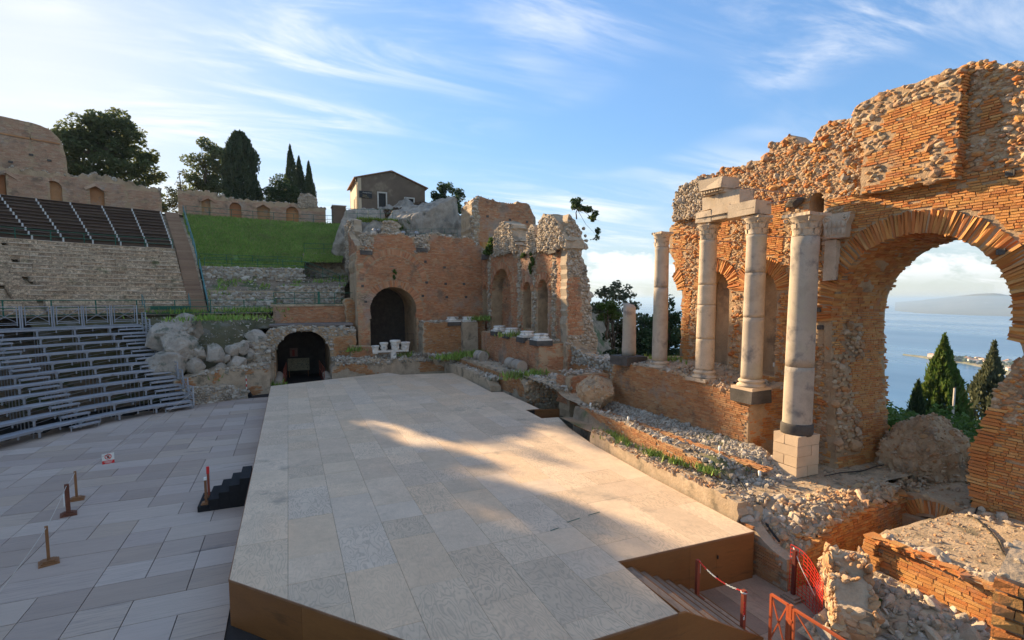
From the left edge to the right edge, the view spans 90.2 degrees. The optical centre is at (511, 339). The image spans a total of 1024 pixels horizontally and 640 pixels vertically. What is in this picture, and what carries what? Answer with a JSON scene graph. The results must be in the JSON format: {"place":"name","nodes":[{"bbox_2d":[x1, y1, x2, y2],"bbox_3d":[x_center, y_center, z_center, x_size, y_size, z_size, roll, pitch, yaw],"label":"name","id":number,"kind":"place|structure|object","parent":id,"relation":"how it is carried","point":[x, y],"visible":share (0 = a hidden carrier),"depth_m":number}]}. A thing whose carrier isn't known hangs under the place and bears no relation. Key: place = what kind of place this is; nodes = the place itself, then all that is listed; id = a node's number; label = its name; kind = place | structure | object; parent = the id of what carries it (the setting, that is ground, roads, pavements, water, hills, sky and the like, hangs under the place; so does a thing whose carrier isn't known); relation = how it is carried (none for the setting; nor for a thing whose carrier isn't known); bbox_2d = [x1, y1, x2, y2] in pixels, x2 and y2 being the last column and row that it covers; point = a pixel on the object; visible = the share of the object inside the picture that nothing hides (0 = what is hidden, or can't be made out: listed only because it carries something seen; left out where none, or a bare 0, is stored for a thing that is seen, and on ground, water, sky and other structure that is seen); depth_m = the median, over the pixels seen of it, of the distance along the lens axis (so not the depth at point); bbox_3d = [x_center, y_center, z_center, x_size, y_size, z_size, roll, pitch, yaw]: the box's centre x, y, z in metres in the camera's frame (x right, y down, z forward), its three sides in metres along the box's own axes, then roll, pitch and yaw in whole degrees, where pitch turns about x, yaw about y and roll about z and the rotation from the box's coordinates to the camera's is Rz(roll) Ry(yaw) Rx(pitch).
{"place":"outdoors","nodes":[
{"label":"outdoors","id":0,"kind":"place"},
{"bbox_2d":[4,313,253,317],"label":"walkway","id":1,"kind":"structure","parent":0,"point":[117,315],"depth_m":40.99},
{"bbox_2d":[0,300,275,316],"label":"railing","id":2,"kind":"object","parent":1,"relation":"on","point":[96,307],"visible":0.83,"depth_m":40.35},
{"bbox_2d":[0,373,323,639],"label":"orchestra floor","id":3,"kind":"structure","parent":0,"point":[141,547],"depth_m":17.15},
{"bbox_2d":[38,525,59,568],"bbox_3d":[-13.374,5.892,14.685,0.590,1.099,0.590,-2,5,-24],"label":"barrier post","id":4,"kind":"object","parent":3,"relation":"on","point":[48,561],"visible":1,"depth_m":14.65},
{"bbox_2d":[0,388,196,591],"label":"barrier rope","id":5,"kind":"object","parent":4,"relation":"attached to","point":[62,495],"visible":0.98,"depth_m":16.40},
{"bbox_2d":[102,452,114,464],"bbox_3d":[-17.355,5.093,21.918,0.399,0.445,0.157,-2,5,-24],"label":"warning sign","id":6,"kind":"object","parent":5,"relation":"hanging from","point":[108,458],"visible":0.99,"depth_m":21.91},
{"bbox_2d":[60,483,76,517],"bbox_3d":[-15.677,5.626,17.989,0.575,1.099,0.575,-2,5,-24],"label":"barrier post","id":7,"kind":"object","parent":3,"relation":"on","point":[68,512],"visible":1,"depth_m":17.94},
{"bbox_2d":[70,471,84,501],"bbox_3d":[-16.547,5.517,19.350,0.542,1.099,0.542,-2,5,-24],"label":"barrier post","id":8,"kind":"object","parent":3,"relation":"on","point":[76,497],"visible":0.88,"depth_m":19.31},
{"bbox_2d":[0,305,194,441],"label":"metal grandstand","id":9,"kind":"object","parent":3,"relation":"on","point":[12,410],"visible":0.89,"depth_m":33.55},
{"bbox_2d":[197,466,251,512],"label":"portable stairs","id":10,"kind":"structure","parent":3,"relation":"on","point":[231,492],"depth_m":18.68},
{"bbox_2d":[201,477,207,505],"bbox_3d":[-11.084,5.441,18.458,0.300,0.965,0.340,-2,5,-24],"label":"stair post","id":11,"kind":"object","parent":10,"relation":"on","point":[205,502],"visible":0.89,"depth_m":18.42},
{"bbox_2d":[204,466,209,498],"bbox_3d":[-11.365,5.300,19.090,0.300,1.145,0.340,-2,5,-24],"label":"stair post","id":12,"kind":"object","parent":10,"relation":"on","point":[208,480],"visible":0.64,"depth_m":19.05},
{"bbox_2d":[265,322,356,381],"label":"entrance vault","id":13,"kind":"object","parent":3,"relation":"on","point":[323,342],"visible":0.67,"depth_m":46.64},
{"bbox_2d":[288,358,309,376],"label":"display board","id":14,"kind":"object","parent":13,"relation":"in","point":[295,364],"visible":1,"depth_m":49.71},
{"bbox_2d":[270,304,344,331],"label":"vault brick wall","id":15,"kind":"structure","parent":13,"relation":"on","point":[305,313],"depth_m":48.28},
{"bbox_2d":[273,292,352,303],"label":"railing","id":16,"kind":"object","parent":15,"relation":"on","point":[294,298],"visible":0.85,"depth_m":48.28},
{"bbox_2d":[228,373,763,639],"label":"stage","id":17,"kind":"object","parent":3,"relation":"on","point":[437,506],"visible":1,"depth_m":14.36},
{"bbox_2d":[535,409,559,417],"bbox_3d":[1.808,4.639,30.276,1.991,1.060,0.598,-2,5,-24],"label":"well screen","id":18,"kind":"object","parent":17,"relation":"on","point":[546,413],"visible":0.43,"depth_m":30.28},
{"bbox_2d":[716,540,752,583],"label":"hatch door","id":19,"kind":"structure","parent":17,"relation":"in","point":[734,561],"depth_m":14.11},
{"bbox_2d":[171,136,224,207],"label":"pine tree","id":20,"kind":"object","parent":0,"point":[210,181],"visible":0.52,"depth_m":80.68},
{"bbox_2d":[182,212,342,268],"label":"grass slope","id":21,"kind":"structure","parent":0,"point":[235,256],"depth_m":59.88},
{"bbox_2d":[199,253,301,263],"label":"railing","id":22,"kind":"object","parent":21,"relation":"on","point":[226,259],"visible":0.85,"depth_m":55.67},
{"bbox_2d":[0,269,620,441],"bbox_3d":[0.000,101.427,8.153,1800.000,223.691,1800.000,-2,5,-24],"label":"hillside","id":23,"kind":"structure","parent":0,"point":[599,330],"depth_m":36.04},
{"bbox_2d":[0,194,172,247],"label":"timber benches","id":24,"kind":"object","parent":23,"relation":"on","point":[41,215],"visible":0.97,"depth_m":50.91},
{"bbox_2d":[0,237,187,317],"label":"stone seating","id":25,"kind":"object","parent":23,"relation":"on","point":[31,269],"visible":0.95,"depth_m":43.68},
{"bbox_2d":[0,226,172,246],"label":"railing","id":26,"kind":"object","parent":25,"relation":"on","point":[14,233],"visible":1,"depth_m":47.20},
{"bbox_2d":[26,313,274,404],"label":"rocky bank","id":27,"kind":"structure","parent":23,"relation":"on","point":[235,352],"depth_m":38.73},
{"bbox_2d":[164,169,188,213],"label":"olive tree","id":28,"kind":"object","parent":23,"relation":"on","point":[174,202],"visible":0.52,"depth_m":67.02},
{"bbox_2d":[162,212,207,313],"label":"central stairs","id":29,"kind":"structure","parent":23,"relation":"on","point":[183,247],"depth_m":51.73},
{"bbox_2d":[183,206,197,264],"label":"stair railing","id":30,"kind":"object","parent":29,"relation":"on","point":[193,243],"visible":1,"depth_m":55.54},
{"bbox_2d":[201,253,348,312],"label":"stone terraces","id":31,"kind":"object","parent":23,"relation":"on","point":[248,292],"visible":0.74,"depth_m":52.13},
{"bbox_2d":[204,257,339,280],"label":"railing","id":32,"kind":"object","parent":31,"relation":"on","point":[272,264],"visible":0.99,"depth_m":54.14},
{"bbox_2d":[122,264,549,385],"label":"weeds","id":33,"kind":"object","parent":23,"relation":"on","point":[456,355],"visible":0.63,"depth_m":44.97},
{"bbox_2d":[342,298,355,328],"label":"brick buttress","id":34,"kind":"structure","parent":23,"relation":"on","point":[349,306],"depth_m":48.85},
{"bbox_2d":[347,170,427,209],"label":"museum house","id":35,"kind":"structure","parent":23,"relation":"on","point":[391,188],"depth_m":70.78},
{"bbox_2d":[359,190,371,197],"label":"house sign","id":36,"kind":"object","parent":35,"relation":"attached to","point":[362,194],"visible":1,"depth_m":69.47},
{"bbox_2d":[377,191,386,207],"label":"window","id":37,"kind":"structure","parent":35,"relation":"in","point":[381,202],"depth_m":70.55},
{"bbox_2d":[329,344,453,378],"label":"rubble ledge","id":38,"kind":"object","parent":23,"relation":"on","point":[363,362],"visible":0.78,"depth_m":45.93},
{"bbox_2d":[378,349,408,358],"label":"stone bench","id":39,"kind":"object","parent":38,"relation":"on","point":[393,353],"visible":0.86,"depth_m":45.91},
{"bbox_2d":[331,196,461,281],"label":"rock outcrop","id":40,"kind":"object","parent":23,"relation":"on","point":[440,215],"visible":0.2,"depth_m":59.38},
{"bbox_2d":[356,216,397,222],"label":"weeds","id":41,"kind":"object","parent":40,"relation":"on","point":[366,220],"visible":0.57,"depth_m":58.45},
{"bbox_2d":[383,201,425,217],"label":"dry bush","id":42,"kind":"object","parent":40,"relation":"on","point":[385,211],"visible":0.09,"depth_m":65.25},
{"bbox_2d":[429,181,465,214],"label":"round shrub tree","id":43,"kind":"object","parent":40,"relation":"on","point":[443,188],"visible":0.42,"depth_m":70.36},
{"bbox_2d":[343,218,460,268],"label":"rock foot wall","id":44,"kind":"structure","parent":23,"relation":"on","point":[354,226],"depth_m":53.52},
{"bbox_2d":[348,230,484,354],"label":"side hall","id":45,"kind":"structure","parent":23,"relation":"on","point":[438,277],"depth_m":49.91},
{"bbox_2d":[461,195,535,248],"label":"brick block","id":46,"kind":"structure","parent":45,"relation":"on","point":[482,218],"depth_m":53.55},
{"bbox_2d":[418,318,485,355],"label":"hall plinth","id":47,"kind":"structure","parent":23,"relation":"on","point":[439,336],"depth_m":48.94},
{"bbox_2d":[445,317,460,325],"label":"marble column foot","id":48,"kind":"object","parent":47,"relation":"on","point":[453,321],"visible":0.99,"depth_m":49.01},
{"bbox_2d":[444,356,583,415],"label":"stage side tiers","id":49,"kind":"object","parent":23,"relation":"on","point":[540,391],"visible":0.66,"depth_m":35.61},
{"bbox_2d":[473,350,488,360],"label":"fallen drum","id":50,"kind":"object","parent":49,"relation":"on","point":[480,355],"visible":0.88,"depth_m":43.16},
{"bbox_2d":[511,359,527,371],"bbox_3d":[0.516,1.875,37.175,0.890,0.846,1.249,-2,5,-24],"label":"fallen drum","id":51,"kind":"object","parent":49,"relation":"on","point":[517,364],"visible":0.87,"depth_m":36.68},
{"bbox_2d":[481,331,563,373],"bbox_3d":[1.719,1.587,42.169,4.838,4.387,11.671,-2,5,-24],"label":"wing podium","id":52,"kind":"object","parent":23,"relation":"on","point":[538,358],"visible":0.4,"depth_m":37.57},
{"bbox_2d":[490,325,505,335],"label":"marble column foot","id":53,"kind":"object","parent":52,"relation":"on","point":[496,329],"visible":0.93,"depth_m":43.01},
{"bbox_2d":[516,331,533,342],"bbox_3d":[1.145,-0.263,38.488,1.278,0.864,1.268,-2,5,-24],"label":"marble column foot","id":54,"kind":"object","parent":52,"relation":"on","point":[522,336],"visible":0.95,"depth_m":37.99},
{"bbox_2d":[529,333,552,345],"bbox_3d":[2.067,-0.036,36.395,1.265,0.861,1.256,-2,5,-24],"label":"marble column foot","id":55,"kind":"object","parent":52,"relation":"on","point":[540,339],"visible":1,"depth_m":35.92},
{"bbox_2d":[481,213,598,370],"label":"niche wing","id":56,"kind":"structure","parent":23,"relation":"on","point":[551,295],"depth_m":39.51},
{"bbox_2d":[482,237,493,255],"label":"plant","id":57,"kind":"object","parent":56,"relation":"on","point":[488,251],"visible":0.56,"depth_m":48.84},
{"bbox_2d":[520,251,533,274],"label":"ivy","id":58,"kind":"object","parent":56,"relation":"attached to","point":[531,260],"visible":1,"depth_m":40.79},
{"bbox_2d":[570,197,600,240],"bbox_3d":[5.189,-8.551,36.052,2.354,3.100,1.201,-2,5,-24],"label":"wall shrub","id":59,"kind":"object","parent":56,"relation":"on","point":[576,204],"visible":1,"depth_m":35.89},
{"bbox_2d":[556,367,608,416],"bbox_3d":[4.435,3.298,31.825,2.819,3.099,2.022,-2,5,-24],"label":"brick stump","id":60,"kind":"object","parent":23,"relation":"on","point":[569,378],"visible":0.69,"depth_m":31.15},
{"bbox_2d":[570,345,613,378],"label":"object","id":61,"kind":"structure","parent":23,"relation":"on","point":[582,357],"depth_m":34.61},
{"bbox_2d":[595,299,622,338],"bbox_3d":[7.453,-1.691,39.678,2.538,3.269,1.729,-2,5,-24],"label":"tree","id":62,"kind":"object","parent":23,"relation":"on","point":[612,312],"visible":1,"depth_m":39.42},
{"bbox_2d":[591,280,642,353],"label":"feathery tree","id":63,"kind":"object","parent":23,"relation":"on","point":[611,290],"visible":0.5,"depth_m":45.24},
{"bbox_2d":[601,312,673,355],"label":"evergreen tree","id":64,"kind":"object","parent":23,"relation":"on","point":[645,326],"visible":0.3,"depth_m":45.73},
{"bbox_2d":[573,403,728,479],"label":"terrace wall","id":65,"kind":"structure","parent":23,"relation":"on","point":[639,434],"depth_m":21.49},
{"bbox_2d":[641,294,682,356],"bbox_3d":[12.222,1.431,40.236,5.960,10.056,4.452,-2,5,-24],"label":"evergreen tree","id":66,"kind":"object","parent":23,"relation":"on","point":[674,318],"visible":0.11,"depth_m":39.47},
{"bbox_2d":[590,429,747,522],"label":"terrace wall","id":67,"kind":"structure","parent":23,"relation":"on","point":[723,501],"depth_m":17.46},
{"bbox_2d":[592,353,749,476],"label":"weeds","id":68,"kind":"object","parent":23,"relation":"on","point":[701,467],"visible":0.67,"depth_m":19.83},
{"bbox_2d":[671,324,680,355],"bbox_3d":[13.090,1.496,36.828,6.030,10.337,4.708,-2,5,-24],"label":"evergreen tree","id":69,"kind":"object","parent":23,"relation":"on","point":[677,331],"visible":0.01,"depth_m":36.73},
{"bbox_2d":[610,356,783,454],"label":"wall","id":70,"kind":"structure","parent":23,"relation":"on","point":[670,391],"depth_m":22.10},
{"bbox_2d":[610,303,646,365],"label":"broken column","id":71,"kind":"structure","parent":70,"relation":"on","point":[628,356],"depth_m":26.61},
{"bbox_2d":[649,231,673,367],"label":"granite column","id":72,"kind":"structure","parent":70,"relation":"on","point":[660,316],"depth_m":24.26},
{"bbox_2d":[685,222,721,382],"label":"marble column","id":73,"kind":"structure","parent":70,"relation":"on","point":[703,370],"depth_m":21.57},
{"bbox_2d":[695,176,770,223],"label":"entablature","id":74,"kind":"structure","parent":73,"relation":"on","point":[725,199],"depth_m":20.25},
{"bbox_2d":[730,214,772,404],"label":"granite column","id":75,"kind":"structure","parent":70,"relation":"on","point":[750,387],"depth_m":19.37},
{"bbox_2d":[694,462,912,591],"bbox_3d":[10.966,6.163,18.016,10.300,3.226,5.400,-2,5,-24],"label":"stone platform","id":76,"kind":"object","parent":23,"relation":"on","point":[809,516],"depth_m":15.30},
{"bbox_2d":[772,211,831,477],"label":"granite column","id":77,"kind":"structure","parent":76,"relation":"on","point":[796,446],"depth_m":17.52},
{"bbox_2d":[669,59,1023,525],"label":"scaena wall","id":78,"kind":"structure","parent":23,"relation":"on","point":[908,173],"depth_m":17.40},
{"bbox_2d":[822,211,855,280],"bbox_3d":[11.585,-3.298,18.184,0.443,2.359,1.120,-2,5,-24],"label":"pilaster capital","id":79,"kind":"object","parent":78,"relation":"attached to","point":[837,225],"visible":0.81,"depth_m":18.17},
{"bbox_2d":[797,506,1023,639],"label":"foreground ruin","id":80,"kind":"object","parent":23,"relation":"on","point":[933,579],"visible":0.84,"depth_m":12.01},
{"bbox_2d":[974,507,1005,556],"bbox_3d":[12.466,5.011,13.163,3.071,0.138,2.138,-2,5,-24],"label":"cable","id":81,"kind":"object","parent":80,"relation":"on","point":[995,537],"visible":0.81,"depth_m":13.34},
{"bbox_2d":[989,540,1023,639],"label":"brick pillar","id":82,"kind":"structure","parent":80,"relation":"attached to","point":[1007,620],"depth_m":3.55},
{"bbox_2d":[907,378,926,417],"bbox_3d":[29.676,9.054,37.862,2.635,12.713,2.448,-2,5,-24],"label":"slim cypress","id":83,"kind":"object","parent":23,"relation":"on","point":[918,404],"visible":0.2,"depth_m":37.15},
{"bbox_2d":[872,412,970,484],"bbox_3d":[15.946,4.841,18.526,4.268,4.417,4.246,-2,5,-24],"label":"boulder","id":84,"kind":"object","parent":23,"relation":"on","point":[934,446],"visible":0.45,"depth_m":18.02},
{"bbox_2d":[886,401,983,441],"bbox_3d":[22.371,5.538,26.677,9.679,3.692,10.582,-2,5,-24],"label":"hedge","id":85,"kind":"object","parent":23,"relation":"on","point":[904,414],"visible":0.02,"depth_m":27.62},
{"bbox_2d":[906,332,975,428],"bbox_3d":[33.052,7.103,39.658,5.265,15.592,5.361,-2,5,-24],"label":"conifer","id":86,"kind":"object","parent":23,"relation":"on","point":[942,378],"visible":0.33,"depth_m":38.67},
{"bbox_2d":[963,339,1006,427],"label":"conifer","id":87,"kind":"object","parent":23,"relation":"on","point":[989,376],"visible":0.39,"depth_m":40.99},
{"bbox_2d":[0,0,1023,301],"label":"sky","id":88,"kind":"structure","parent":0,"point":[615,106]},
{"bbox_2d":[560,401,797,503],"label":"terrace","id":89,"kind":"structure","parent":0,"point":[733,455],"depth_m":19.37},
{"bbox_2d":[576,374,613,408],"bbox_3d":[4.540,2.778,26.916,2.043,1.940,2.387,-2,5,-24],"label":"boulder","id":90,"kind":"object","parent":89,"relation":"on","point":[596,391],"visible":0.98,"depth_m":26.34},
{"bbox_2d":[700,574,819,639],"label":"wooden floor","id":91,"kind":"structure","parent":0,"point":[760,590],"depth_m":13.20},
{"bbox_2d":[694,559,704,599],"bbox_3d":[4.771,6.163,13.126,0.300,1.050,0.260,-2,5,-24],"label":"chain post","id":92,"kind":"object","parent":91,"relation":"on","point":[697,577],"visible":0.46,"depth_m":13.10},
{"bbox_2d":[740,589,747,631],"bbox_3d":[5.318,6.255,11.731,0.300,1.050,0.260,-2,5,-24],"label":"chain post","id":93,"kind":"object","parent":91,"relation":"on","point":[742,621],"visible":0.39,"depth_m":11.70},
{"bbox_2d":[697,559,747,619],"bbox_3d":[5.054,6.025,12.384,0.212,0.676,1.594,-2,5,-24],"label":"barrier chain","id":94,"kind":"object","parent":93,"relation":"hanging from","point":[726,585],"visible":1,"depth_m":12.19},
{"bbox_2d":[786,604,793,639],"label":"gate post","id":95,"kind":"object","parent":91,"relation":"on","point":[790,608],"visible":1,"depth_m":10.97},
{"bbox_2d":[768,593,788,639],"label":"orange gate","id":96,"kind":"structure","parent":95,"relation":"attached to","point":[771,605],"depth_m":11.33},
{"bbox_2d":[791,608,845,639],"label":"orange gate","id":97,"kind":"structure","parent":95,"relation":"attached to","point":[795,611],"depth_m":10.64},
{"bbox_2d":[814,542,884,639],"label":"wall stub","id":98,"kind":"object","parent":91,"relation":"on","point":[851,603],"depth_m":11.65},
{"bbox_2d":[780,544,823,614],"bbox_3d":[7.478,6.142,12.942,0.566,1.381,1.245,-2,5,-24],"label":"fence","id":99,"kind":"object","parent":98,"relation":"attached to","point":[792,596],"visible":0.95,"depth_m":13.22},
{"bbox_2d":[590,301,1023,419],"bbox_3d":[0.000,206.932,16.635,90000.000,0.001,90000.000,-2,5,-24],"label":"sea","id":100,"kind":"structure","parent":0,"point":[911,333],"depth_m":2559.62},
{"bbox_2d":[895,293,1012,316],"bbox_3d":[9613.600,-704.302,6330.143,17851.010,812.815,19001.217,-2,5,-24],"label":"hills","id":101,"kind":"structure","parent":0,"point":[992,304],"depth_m":9415.78},
{"bbox_2d":[903,354,1010,374],"bbox_3d":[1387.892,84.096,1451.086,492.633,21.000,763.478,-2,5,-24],"label":"terrain","id":102,"kind":"structure","parent":0,"point":[975,364],"depth_m":1639.73},
{"bbox_2d":[954,355,1013,367],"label":"cape wood","id":103,"kind":"object","parent":102,"relation":"on","point":[958,358],"visible":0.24,"depth_m":1631.56},
{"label":"upper ground","id":104,"kind":"structure","parent":0,"visible":0},
{"bbox_2d":[0,116,67,174],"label":"tall brick wall","id":105,"kind":"structure","parent":104,"relation":"on","point":[30,145],"depth_m":55.27},
{"bbox_2d":[0,165,161,212],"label":"wall","id":106,"kind":"structure","parent":104,"relation":"on","point":[94,188],"depth_m":56.70},
{"bbox_2d":[48,107,168,212],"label":"pine tree","id":107,"kind":"object","parent":104,"relation":"on","point":[99,138],"visible":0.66,"depth_m":61.18},
{"bbox_2d":[219,129,264,215],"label":"broad cypress","id":108,"kind":"object","parent":104,"relation":"on","point":[239,160],"visible":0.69,"depth_m":71.59},
{"bbox_2d":[177,189,325,222],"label":"wall","id":109,"kind":"structure","parent":104,"relation":"on","point":[189,199],"depth_m":66.80},
{"bbox_2d":[297,193,317,208],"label":"rubble block","id":110,"kind":"structure","parent":109,"relation":"on","point":[307,200],"depth_m":69.69},
{"bbox_2d":[186,206,332,221],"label":"railing","id":111,"kind":"object","parent":104,"relation":"on","point":[263,216],"visible":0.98,"depth_m":66.79},
{"bbox_2d":[255,173,301,204],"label":"round shrub tree","id":112,"kind":"object","parent":104,"relation":"on","point":[282,190],"visible":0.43,"depth_m":73.19},
{"bbox_2d":[284,143,299,187],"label":"slim cypress","id":113,"kind":"object","parent":104,"relation":"on","point":[291,171],"visible":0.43,"depth_m":75.99},
{"bbox_2d":[296,155,304,192],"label":"slim cypress","id":114,"kind":"object","parent":104,"relation":"on","point":[300,174],"visible":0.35,"depth_m":77.52},
{"bbox_2d":[303,160,317,202],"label":"slim cypress","id":115,"kind":"object","parent":104,"relation":"on","point":[309,185],"visible":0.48,"depth_m":76.74},
{"bbox_2d":[331,205,346,222],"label":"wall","id":116,"kind":"structure","parent":104,"relation":"on","point":[337,212],"depth_m":70.50},
{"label":"trench floor","id":117,"kind":"structure","parent":0,"visible":0},
{"bbox_2d":[893,476,972,518],"bbox_3d":[14.511,6.336,16.787,2.927,3.134,2.916,-2,5,-24],"label":"passage vault","id":118,"kind":"object","parent":117,"relation":"on","point":[935,500],"visible":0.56,"depth_m":16.49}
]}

